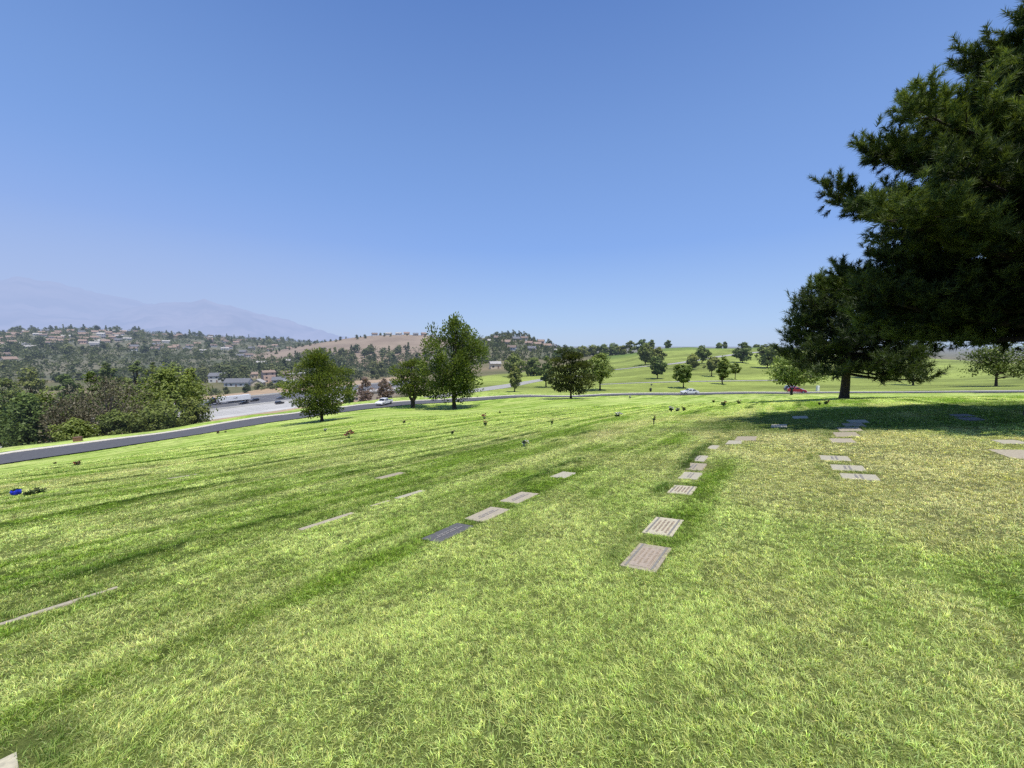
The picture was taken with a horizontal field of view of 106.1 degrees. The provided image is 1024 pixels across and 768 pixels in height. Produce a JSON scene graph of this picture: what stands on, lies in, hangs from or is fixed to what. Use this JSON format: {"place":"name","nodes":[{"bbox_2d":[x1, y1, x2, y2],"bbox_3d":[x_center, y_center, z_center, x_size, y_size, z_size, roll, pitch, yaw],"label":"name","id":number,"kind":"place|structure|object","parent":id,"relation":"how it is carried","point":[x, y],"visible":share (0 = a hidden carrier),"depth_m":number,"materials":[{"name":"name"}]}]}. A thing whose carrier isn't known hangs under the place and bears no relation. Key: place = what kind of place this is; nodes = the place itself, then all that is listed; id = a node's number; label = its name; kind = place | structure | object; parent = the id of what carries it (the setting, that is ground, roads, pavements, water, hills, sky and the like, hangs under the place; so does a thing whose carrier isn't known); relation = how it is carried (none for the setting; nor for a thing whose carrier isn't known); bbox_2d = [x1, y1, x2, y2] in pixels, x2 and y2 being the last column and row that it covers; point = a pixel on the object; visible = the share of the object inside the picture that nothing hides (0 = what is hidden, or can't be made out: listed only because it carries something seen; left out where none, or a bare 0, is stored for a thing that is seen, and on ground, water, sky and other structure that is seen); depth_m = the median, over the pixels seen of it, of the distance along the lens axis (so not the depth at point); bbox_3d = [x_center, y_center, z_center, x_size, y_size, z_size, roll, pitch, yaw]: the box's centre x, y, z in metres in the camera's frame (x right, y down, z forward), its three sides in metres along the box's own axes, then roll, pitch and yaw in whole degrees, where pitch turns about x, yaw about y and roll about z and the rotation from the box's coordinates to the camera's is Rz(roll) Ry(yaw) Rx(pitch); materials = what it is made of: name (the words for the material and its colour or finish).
{"place":"outdoors","nodes":[
{"label":"outdoors","id":0,"kind":"place"},
{"bbox_2d":[0,276,349,337],"bbox_3d":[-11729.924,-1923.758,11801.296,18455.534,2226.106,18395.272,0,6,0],"label":"mountains","id":1,"kind":"structure","parent":0,"point":[25,303],"depth_m":8428.79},
{"bbox_2d":[0,330,388,381],"bbox_3d":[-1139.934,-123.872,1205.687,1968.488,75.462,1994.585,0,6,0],"label":"hillside","id":2,"kind":"structure","parent":0,"point":[95,367],"depth_m":605.59,"materials":[{"name":"plant"}]},
{"bbox_2d":[0,327,590,381],"bbox_3d":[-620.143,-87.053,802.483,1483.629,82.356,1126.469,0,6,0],"label":"woodland","id":3,"kind":"object","parent":2,"relation":"on","point":[17,365],"visible":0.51,"depth_m":570.72,"materials":[{"name":"green plant"}]},
{"bbox_2d":[0,388,394,447],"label":"freeway","id":4,"kind":"structure","parent":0,"point":[218,416],"depth_m":194.46,"materials":[{"name":"asphalt"}]},
{"bbox_2d":[91,299,354,342],"bbox_3d":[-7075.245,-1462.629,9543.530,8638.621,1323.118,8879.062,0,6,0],"label":"mountains","id":5,"kind":"structure","parent":0,"point":[205,317],"depth_m":8298.78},
{"bbox_2d":[99,401,356,435],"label":"dirt bank","id":6,"kind":"structure","parent":0,"point":[258,413],"depth_m":187.35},
{"bbox_2d":[62,382,403,421],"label":"freeway","id":7,"kind":"structure","parent":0,"point":[264,398],"depth_m":233.73,"materials":[{"name":"asphalt"}]},
{"bbox_2d":[205,394,250,405],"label":"semi truck","id":8,"kind":"object","parent":7,"relation":"on","point":[237,398],"visible":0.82,"depth_m":219.02,"materials":[{"name":"white paint"}]},
{"bbox_2d":[179,386,399,413],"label":"median barrier","id":9,"kind":"object","parent":7,"relation":"on","point":[254,404],"depth_m":209.43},
{"bbox_2d":[50,376,417,410],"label":"dirt bank","id":10,"kind":"structure","parent":0,"point":[263,391],"depth_m":271.99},
{"bbox_2d":[251,335,449,367],"bbox_3d":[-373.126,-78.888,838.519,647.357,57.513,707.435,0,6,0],"label":"brown hill","id":11,"kind":"structure","parent":0,"point":[387,341],"depth_m":736.67,"materials":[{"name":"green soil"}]},
{"bbox_2d":[432,378,554,397],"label":"lane","id":12,"kind":"structure","parent":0,"point":[504,385],"depth_m":139.25,"materials":[{"name":"asphalt"}]},
{"bbox_2d":[430,337,592,366],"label":"hillside","id":13,"kind":"structure","parent":0,"point":[543,353],"depth_m":508.73,"materials":[{"name":"plant"}]},
{"bbox_2d":[0,346,1023,767],"bbox_3d":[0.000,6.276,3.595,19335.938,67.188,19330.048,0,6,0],"label":"ground","id":14,"kind":"structure","parent":0,"point":[954,380],"depth_m":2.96,"materials":[{"name":"plant"}]},
{"bbox_2d":[0,753,18,767],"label":"grave marker","id":15,"kind":"object","parent":14,"relation":"on","point":[10,761],"visible":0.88,"depth_m":1.85,"materials":[{"name":"beige stone"}]},
{"bbox_2d":[0,385,22,447],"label":"shade tree","id":16,"kind":"object","parent":14,"relation":"on","point":[5,409],"visible":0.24,"depth_m":71.86,"materials":[{"name":"plant"}]},
{"bbox_2d":[0,378,25,445],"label":"valley tree","id":17,"kind":"object","parent":14,"relation":"on","point":[9,387],"visible":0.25,"depth_m":110.63,"materials":[{"name":"green plant"}]},
{"bbox_2d":[0,390,61,446],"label":"shade tree","id":18,"kind":"object","parent":14,"relation":"on","point":[28,424],"visible":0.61,"depth_m":61.75,"materials":[{"name":"plant"}]},
{"bbox_2d":[12,367,49,404],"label":"valley tree","id":19,"kind":"object","parent":14,"relation":"on","point":[32,384],"visible":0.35,"depth_m":160.72,"materials":[{"name":"green plant"}]},
{"bbox_2d":[0,601,74,624],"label":"grave marker","id":20,"kind":"object","parent":14,"relation":"on","point":[47,609],"visible":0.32,"depth_m":3.36,"materials":[{"name":"stone"}]},
{"bbox_2d":[37,389,68,443],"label":"valley tree","id":21,"kind":"object","parent":14,"relation":"on","point":[49,397],"visible":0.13,"depth_m":95.78,"materials":[{"name":"green plant"}]},
{"bbox_2d":[47,373,82,415],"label":"valley tree","id":22,"kind":"object","parent":14,"relation":"on","point":[65,379],"visible":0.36,"depth_m":150.01,"materials":[{"name":"green plant"}]},
{"bbox_2d":[19,586,117,616],"bbox_3d":[-4.036,2.039,3.524,0.070,0.100,0.620,-5,-2,35],"label":"grave marker","id":23,"kind":"object","parent":14,"relation":"on","point":[116,587],"visible":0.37,"depth_m":3.62,"materials":[{"name":"stone"}]},
{"bbox_2d":[38,396,101,442],"bbox_3d":[-72.847,7.011,62.598,7.302,10.441,7.598,0,6,0],"label":"dry shrub","id":24,"kind":"object","parent":14,"relation":"on","point":[52,420],"visible":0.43,"depth_m":62.28,"materials":[{"name":"plant"}]},
{"bbox_2d":[47,417,103,441],"bbox_3d":[-65.869,7.284,57.595,5.926,4.762,6.340,0,6,0],"label":"bush","id":25,"kind":"object","parent":14,"relation":"on","point":[71,429],"visible":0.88,"depth_m":57.28,"materials":[{"name":"plant"}]},
{"bbox_2d":[59,388,114,437],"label":"valley tree","id":26,"kind":"object","parent":14,"relation":"on","point":[80,389],"visible":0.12,"depth_m":101.00,"materials":[{"name":"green plant"}]},
{"bbox_2d":[75,371,109,414],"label":"valley tree","id":27,"kind":"object","parent":14,"relation":"on","point":[89,374],"visible":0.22,"depth_m":169.86,"materials":[{"name":"green plant"}]},
{"bbox_2d":[56,374,154,435],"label":"bare tree","id":28,"kind":"object","parent":14,"relation":"on","point":[112,394],"visible":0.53,"depth_m":68.39,"materials":[{"name":"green plant"}]},
{"bbox_2d":[93,362,117,422],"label":"shade tree","id":29,"kind":"object","parent":14,"relation":"on","point":[103,372],"visible":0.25,"depth_m":149.76,"materials":[{"name":"plant"}]},
{"bbox_2d":[95,409,139,435],"bbox_3d":[-64.076,6.594,62.541,6.564,5.424,5.089,4,7,35],"label":"bush","id":30,"kind":"object","parent":14,"relation":"on","point":[113,427],"visible":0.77,"depth_m":61.24,"materials":[{"name":"plant"}]},
{"bbox_2d":[105,376,145,410],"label":"valley tree","id":31,"kind":"object","parent":14,"relation":"on","point":[127,380],"visible":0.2,"depth_m":149.61,"materials":[{"name":"green plant"}]},
{"bbox_2d":[116,388,145,432],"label":"valley tree","id":32,"kind":"object","parent":14,"relation":"on","point":[131,402],"visible":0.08,"depth_m":105.13,"materials":[{"name":"green plant"}]},
{"bbox_2d":[126,360,151,414],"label":"shade tree","id":33,"kind":"object","parent":14,"relation":"on","point":[134,367],"visible":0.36,"depth_m":160.10,"materials":[{"name":"plant"}]},
{"bbox_2d":[144,362,162,405],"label":"shade tree","id":34,"kind":"object","parent":14,"relation":"on","point":[152,367],"visible":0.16,"depth_m":164.51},
{"bbox_2d":[123,400,193,432],"bbox_3d":[-59.784,5.676,64.819,9.399,6.073,9.119,0,6,0],"label":"bush","id":35,"kind":"object","parent":14,"relation":"on","point":[156,417],"visible":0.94,"depth_m":63.73,"materials":[{"name":"plant"}]},
{"bbox_2d":[116,362,226,431],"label":"shade tree","id":36,"kind":"object","parent":14,"relation":"on","point":[163,377],"visible":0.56,"depth_m":77.78,"materials":[{"name":"plant"}]},
{"bbox_2d":[161,361,185,407],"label":"valley tree","id":37,"kind":"object","parent":14,"relation":"on","point":[174,364],"visible":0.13,"depth_m":199.59,"materials":[{"name":"green plant"}]},
{"bbox_2d":[178,367,207,406],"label":"valley tree","id":38,"kind":"object","parent":14,"relation":"on","point":[191,370],"visible":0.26,"depth_m":189.97,"materials":[{"name":"green plant"}]},
{"bbox_2d":[178,396,212,425],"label":"bush","id":39,"kind":"object","parent":14,"relation":"on","point":[194,419],"visible":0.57,"depth_m":76.40,"materials":[{"name":"plant"}]},
{"bbox_2d":[208,372,224,382],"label":"house","id":40,"kind":"structure","parent":14,"relation":"on","point":[213,377],"depth_m":351.27,"materials":[{"name":"white paint"}]},
{"bbox_2d":[218,365,239,382],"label":"valley tree","id":41,"kind":"object","parent":14,"relation":"on","point":[229,372],"visible":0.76,"depth_m":344.68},
{"bbox_2d":[223,378,252,386],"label":"house","id":42,"kind":"structure","parent":14,"relation":"on","point":[234,382],"depth_m":315.92,"materials":[{"name":"white paint"}]},
{"bbox_2d":[261,370,275,382],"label":"house","id":43,"kind":"structure","parent":14,"relation":"on","point":[267,375],"depth_m":347.62,"materials":[{"name":"beige paint"}]},
{"bbox_2d":[44,354,500,376],"bbox_3d":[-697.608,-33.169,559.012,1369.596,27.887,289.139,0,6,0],"label":"valley woodland","id":44,"kind":"object","parent":14,"relation":"on","point":[368,369],"visible":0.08,"depth_m":474.12,"materials":[{"name":"plant"}]},
{"bbox_2d":[275,347,358,421],"bbox_3d":[-26.765,0.177,52.905,10.600,10.690,9.924,0,6,0],"label":"shade tree","id":45,"kind":"object","parent":14,"relation":"on","point":[323,402],"visible":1,"depth_m":51.82,"materials":[{"name":"green plant"}]},
{"bbox_2d":[299,512,352,529],"bbox_3d":[-2.643,2.013,5.535,0.130,0.100,0.800,-5,-2,35],"label":"grave marker","id":46,"kind":"object","parent":14,"relation":"on","point":[323,522],"visible":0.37,"depth_m":5.50,"materials":[{"name":"stone"}]},
{"bbox_2d":[356,376,374,401],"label":"red shrub","id":47,"kind":"object","parent":14,"relation":"on","point":[363,393],"visible":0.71,"depth_m":118.41,"materials":[{"name":"plant"}]},
{"bbox_2d":[353,388,399,400],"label":"building","id":48,"kind":"structure","parent":14,"relation":"on","point":[375,396],"depth_m":232.41,"materials":[{"name":"beige paint"}]},
{"bbox_2d":[374,361,386,376],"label":"valley tree","id":49,"kind":"object","parent":14,"relation":"on","point":[380,367],"visible":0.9,"depth_m":433.25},
{"bbox_2d":[377,377,394,398],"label":"red shrub","id":50,"kind":"object","parent":14,"relation":"on","point":[384,391],"visible":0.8,"depth_m":122.18,"materials":[{"name":"plant"}]},
{"bbox_2d":[388,357,431,407],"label":"shade tree","id":51,"kind":"object","parent":14,"relation":"on","point":[410,384],"visible":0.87,"depth_m":78.27,"materials":[{"name":"plant"}]},
{"bbox_2d":[421,523,472,542],"bbox_3d":[-0.768,1.844,4.673,0.310,0.106,0.620,-6,-3,35],"label":"grave marker","id":52,"kind":"object","parent":14,"relation":"on","point":[439,536],"visible":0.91,"depth_m":4.65,"materials":[{"name":"stone"}]},
{"bbox_2d":[414,311,490,408],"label":"shade tree","id":53,"kind":"object","parent":14,"relation":"on","point":[459,377],"visible":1,"depth_m":73.42,"materials":[{"name":"green plant"}]},
{"bbox_2d":[466,507,509,521],"bbox_3d":[-0.334,1.835,5.301,0.360,0.106,0.600,-6,-2,35],"label":"grave marker","id":54,"kind":"object","parent":14,"relation":"on","point":[486,514],"visible":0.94,"depth_m":5.29,"materials":[{"name":"stone"}]},
{"bbox_2d":[489,361,501,368],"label":"house","id":55,"kind":"structure","parent":14,"relation":"on","point":[494,364],"depth_m":297.45,"materials":[{"name":"beige paint"}]},
{"bbox_2d":[502,352,526,373],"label":"shade tree","id":56,"kind":"object","parent":14,"relation":"on","point":[513,358],"visible":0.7,"depth_m":202.30,"materials":[{"name":"green plant"}]},
{"bbox_2d":[507,363,522,391],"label":"shade tree","id":57,"kind":"object","parent":14,"relation":"on","point":[516,377],"visible":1,"depth_m":117.03,"materials":[{"name":"green plant"}]},
{"bbox_2d":[499,492,537,503],"bbox_3d":[0.121,1.824,6.044,0.360,0.106,0.620,-5,-2,35],"label":"grave marker","id":58,"kind":"object","parent":14,"relation":"on","point":[518,498],"visible":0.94,"depth_m":6.02,"materials":[{"name":"stone"}]},
{"bbox_2d":[522,356,542,375],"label":"bush","id":59,"kind":"object","parent":14,"relation":"on","point":[531,367],"visible":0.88,"depth_m":212.79,"materials":[{"name":"green plant"}]},
{"bbox_2d":[537,356,554,387],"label":"shade tree","id":60,"kind":"object","parent":14,"relation":"on","point":[546,366],"visible":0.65,"depth_m":141.03,"materials":[{"name":"green plant"}]},
{"bbox_2d":[550,472,574,477],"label":"grave marker","id":61,"kind":"object","parent":14,"relation":"on","point":[564,474],"visible":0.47,"depth_m":7.47,"materials":[{"name":"stone"}]},
{"bbox_2d":[544,347,600,398],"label":"shade tree","id":62,"kind":"object","parent":14,"relation":"on","point":[565,382],"visible":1,"depth_m":82.70,"materials":[{"name":"green plant"}]},
{"bbox_2d":[577,345,590,356],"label":"crest tree","id":63,"kind":"object","parent":14,"relation":"on","point":[582,349],"visible":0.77,"depth_m":425.40,"materials":[{"name":"green plant"}]},
{"bbox_2d":[587,344,599,355],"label":"crest tree","id":64,"kind":"object","parent":14,"relation":"on","point":[592,349],"visible":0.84,"depth_m":434.52,"materials":[{"name":"green plant"}]},
{"bbox_2d":[582,353,615,389],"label":"shade tree","id":65,"kind":"object","parent":14,"relation":"on","point":[602,369],"visible":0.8,"depth_m":122.48,"materials":[{"name":"green plant"}]},
{"bbox_2d":[596,344,611,354],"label":"crest tree","id":66,"kind":"object","parent":14,"relation":"on","point":[603,348],"visible":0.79,"depth_m":425.12,"materials":[{"name":"green plant"}]},
{"bbox_2d":[608,343,619,355],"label":"crest tree","id":67,"kind":"object","parent":14,"relation":"on","point":[612,347],"visible":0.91,"depth_m":424.54,"materials":[{"name":"green plant"}]},
{"bbox_2d":[616,345,626,354],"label":"crest tree","id":68,"kind":"object","parent":14,"relation":"on","point":[622,350],"visible":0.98,"depth_m":421.65,"materials":[{"name":"green plant"}]},
{"bbox_2d":[625,341,636,353],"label":"crest bush","id":69,"kind":"object","parent":14,"relation":"on","point":[629,343],"visible":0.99,"depth_m":411.93,"materials":[{"name":"green plant"}]},
{"bbox_2d":[637,343,653,364],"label":"shade tree","id":70,"kind":"object","parent":14,"relation":"on","point":[644,353],"visible":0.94,"depth_m":241.72,"materials":[{"name":"green plant"}]},
{"bbox_2d":[620,543,671,571],"bbox_3d":[1.274,1.668,3.621,0.330,0.106,0.600,-5,-3,35],"label":"grave marker","id":71,"kind":"object","parent":14,"relation":"on","point":[648,558],"visible":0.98,"depth_m":3.59,"materials":[{"name":"grey stone"}]},
{"bbox_2d":[648,356,668,378],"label":"shade tree","id":72,"kind":"object","parent":14,"relation":"on","point":[659,366],"visible":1,"depth_m":160.72,"materials":[{"name":"green plant"}]},
{"bbox_2d":[650,347,667,362],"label":"shade tree","id":73,"kind":"object","parent":14,"relation":"on","point":[658,351],"visible":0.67,"depth_m":225.60,"materials":[{"name":"green plant"}]},
{"bbox_2d":[642,517,683,536],"bbox_3d":[1.728,1.662,4.380,0.330,0.106,0.600,-5,-2,35],"label":"grave marker","id":74,"kind":"object","parent":14,"relation":"on","point":[665,526],"visible":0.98,"depth_m":4.36,"materials":[{"name":"beige stone"}]},
{"bbox_2d":[667,485,696,494],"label":"grave marker","id":75,"kind":"object","parent":14,"relation":"on","point":[681,489],"visible":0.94,"depth_m":5.80,"materials":[{"name":"beige stone"}]},
{"bbox_2d":[672,364,692,387],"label":"shade tree","id":76,"kind":"object","parent":14,"relation":"on","point":[683,374],"visible":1,"depth_m":124.02,"materials":[{"name":"green plant"}]},
{"bbox_2d":[678,472,701,479],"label":"grave marker","id":77,"kind":"object","parent":14,"relation":"on","point":[692,475],"visible":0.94,"depth_m":6.69,"materials":[{"name":"stone"}]},
{"bbox_2d":[685,353,699,367],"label":"shade tree","id":78,"kind":"object","parent":14,"relation":"on","point":[692,359],"visible":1,"depth_m":195.60,"materials":[{"name":"green plant"}]},
{"bbox_2d":[686,463,706,470],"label":"grave marker","id":79,"kind":"object","parent":14,"relation":"on","point":[698,466],"visible":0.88,"depth_m":7.31,"materials":[{"name":"grey stone"}]},
{"bbox_2d":[694,345,711,363],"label":"shade tree","id":80,"kind":"object","parent":14,"relation":"on","point":[702,353],"visible":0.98,"depth_m":228.87,"materials":[{"name":"green plant"}]},
{"bbox_2d":[702,356,720,376],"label":"shade tree","id":81,"kind":"object","parent":14,"relation":"on","point":[712,362],"visible":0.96,"depth_m":163.67,"materials":[{"name":"green plant"}]},
{"bbox_2d":[716,355,732,383],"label":"shade tree","id":82,"kind":"object","parent":14,"relation":"on","point":[724,370],"visible":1,"depth_m":134.56,"materials":[{"name":"green plant"}]},
{"bbox_2d":[729,362,741,378],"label":"shade tree","id":83,"kind":"object","parent":14,"relation":"on","point":[734,368],"visible":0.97,"depth_m":151.83,"materials":[{"name":"green plant"}]},
{"bbox_2d":[731,342,753,362],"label":"shade tree","id":84,"kind":"object","parent":14,"relation":"on","point":[742,352],"visible":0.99,"depth_m":233.34,"materials":[{"name":"green plant"}]},
{"bbox_2d":[734,436,756,440],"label":"grave marker","id":85,"kind":"object","parent":14,"relation":"on","point":[746,438],"visible":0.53,"depth_m":10.59,"materials":[{"name":"grey stone"}]},
{"bbox_2d":[754,343,779,367],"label":"shade tree","id":86,"kind":"object","parent":14,"relation":"on","point":[764,353],"visible":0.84,"depth_m":202.51,"materials":[{"name":"green plant"}]},
{"bbox_2d":[762,353,831,394],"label":"shade tree","id":87,"kind":"object","parent":14,"relation":"on","point":[783,373],"visible":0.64,"depth_m":67.82,"materials":[{"name":"green plant"}]},
{"bbox_2d":[819,455,850,460],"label":"grave marker","id":88,"kind":"object","parent":14,"relation":"on","point":[835,458],"visible":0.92,"depth_m":7.28,"materials":[{"name":"stone"}]},
{"bbox_2d":[829,438,856,442],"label":"grave marker","id":89,"kind":"object","parent":14,"relation":"on","point":[841,440],"visible":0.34,"depth_m":9.21,"materials":[{"name":"stone"}]},
{"bbox_2d":[833,432,859,436],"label":"grave marker","id":90,"kind":"object","parent":14,"relation":"on","point":[842,434],"visible":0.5,"depth_m":10.12,"materials":[{"name":"grey stone"}]},
{"bbox_2d":[830,464,866,471],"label":"grave marker","id":91,"kind":"object","parent":14,"relation":"on","point":[848,467],"visible":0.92,"depth_m":6.47,"materials":[{"name":"stone"}]},
{"bbox_2d":[837,427,862,431],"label":"grave marker","id":92,"kind":"object","parent":14,"relation":"on","point":[842,429],"visible":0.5,"depth_m":10.95,"materials":[{"name":"grey stone"}]},
{"bbox_2d":[768,265,952,398],"bbox_3d":[23.602,-3.367,27.070,9.996,9.710,9.218,0,6,0],"label":"pine tree","id":93,"kind":"object","parent":14,"relation":"on","point":[821,318],"visible":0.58,"depth_m":25.82,"materials":[{"name":"green plant"}]},
{"bbox_2d":[840,473,880,480],"bbox_3d":[5.312,1.462,5.888,0.440,0.106,0.420,-5,-2,35],"label":"grave marker","id":94,"kind":"object","parent":14,"relation":"on","point":[870,477],"visible":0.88,"depth_m":5.88,"materials":[{"name":"stone"}]},
{"bbox_2d":[804,0,1023,414],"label":"pine tree","id":95,"kind":"object","parent":14,"relation":"on","point":[954,217],"visible":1,"depth_m":10.42,"materials":[{"name":"green plant"}]},
{"bbox_2d":[954,342,1023,385],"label":"shade tree","id":96,"kind":"object","parent":14,"relation":"on","point":[1000,366],"visible":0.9,"depth_m":103.79,"materials":[{"name":"green plant"}]},
{"bbox_2d":[988,449,1023,458],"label":"grave marker","id":97,"kind":"object","parent":14,"relation":"on","point":[1017,454],"visible":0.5,"depth_m":6.68,"materials":[{"name":"stone"}]},
{"bbox_2d":[992,440,1023,443],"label":"grave marker","id":98,"kind":"object","parent":14,"relation":"on","point":[1010,441],"visible":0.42,"depth_m":7.65,"materials":[{"name":"stone"}]},
{"bbox_2d":[0,391,1023,463],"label":"road","id":99,"kind":"structure","parent":0,"point":[37,453],"depth_m":55.92,"materials":[{"name":"asphalt"}]},
{"bbox_2d":[375,398,392,405],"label":"pickup truck","id":100,"kind":"object","parent":99,"relation":"on","point":[383,401],"visible":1,"depth_m":84.97,"materials":[{"name":"white paint"}]},
{"bbox_2d":[0,390,1023,454],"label":"kerb","id":101,"kind":"structure","parent":99,"relation":"on","point":[374,403],"depth_m":63.23,"materials":[{"name":"concrete"}]},
{"bbox_2d":[0,0,1023,347],"label":"sky","id":102,"kind":"structure","parent":0,"point":[568,172],"materials":[{"name":"blue"}]},
{"bbox_2d":[614,352,757,369],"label":"drive","id":103,"kind":"structure","parent":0,"point":[685,361],"depth_m":241.94,"materials":[{"name":"asphalt"}]},
{"bbox_2d":[613,380,775,383],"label":"drive","id":104,"kind":"structure","parent":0,"point":[698,381],"depth_m":146.97,"materials":[{"name":"asphalt"}]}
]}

